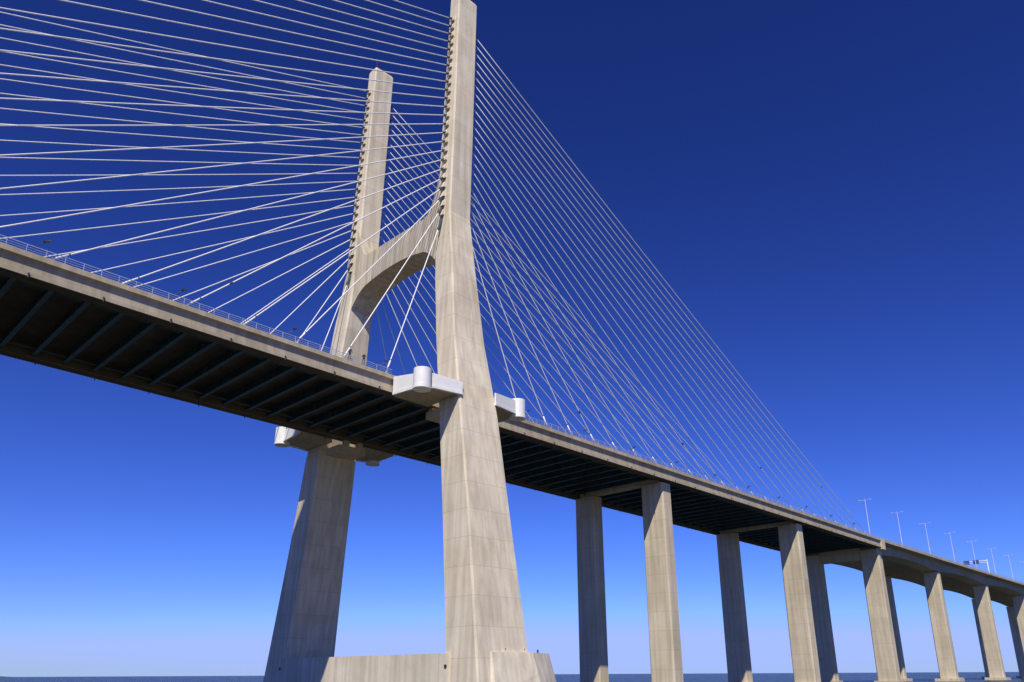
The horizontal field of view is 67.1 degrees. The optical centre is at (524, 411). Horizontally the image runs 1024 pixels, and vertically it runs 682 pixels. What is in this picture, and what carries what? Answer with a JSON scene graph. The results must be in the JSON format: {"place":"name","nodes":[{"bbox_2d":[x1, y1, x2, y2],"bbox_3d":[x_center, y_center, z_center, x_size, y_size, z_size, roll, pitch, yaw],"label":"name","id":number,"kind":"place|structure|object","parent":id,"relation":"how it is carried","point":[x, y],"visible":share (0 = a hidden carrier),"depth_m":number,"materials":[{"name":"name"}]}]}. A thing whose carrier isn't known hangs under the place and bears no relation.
{"place":"outdoors","nodes":[
{"label":"outdoors","id":0,"kind":"place"},
{"bbox_2d":[0,672,1023,681],"bbox_3d":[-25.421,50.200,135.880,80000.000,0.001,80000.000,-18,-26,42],"label":"water","id":1,"kind":"structure","parent":0,"point":[843,677],"depth_m":794.91,"materials":[{"name":"blue liquid"}]},
{"bbox_2d":[0,0,1023,681],"bbox_3d":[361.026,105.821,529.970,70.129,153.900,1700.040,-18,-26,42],"label":"cable stayed bridge","id":2,"kind":"structure","parent":1,"relation":"in","point":[336,412],"depth_m":156.53,"materials":[{"name":"concrete"}]},
{"bbox_2d":[31,240,50,251],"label":"edge lamp","id":3,"kind":"object","parent":2,"relation":"on","point":[46,241],"visible":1,"depth_m":98.66,"materials":[{"name":"grey metal"}]},
{"bbox_2d":[858,499,869,533],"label":"street lamp","id":4,"kind":"object","parent":2,"relation":"on","point":[867,515],"visible":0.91,"depth_m":277.31,"materials":[{"name":"grey metal"}]},
{"bbox_2d":[963,559,989,572],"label":"sign gantry","id":5,"kind":"object","parent":2,"relation":"attached to","point":[973,561],"visible":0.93,"depth_m":374.03,"materials":[{"name":"metal"}]},
{"bbox_2d":[0,0,1023,676],"label":"sky","id":6,"kind":"structure","parent":0,"point":[832,190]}
]}

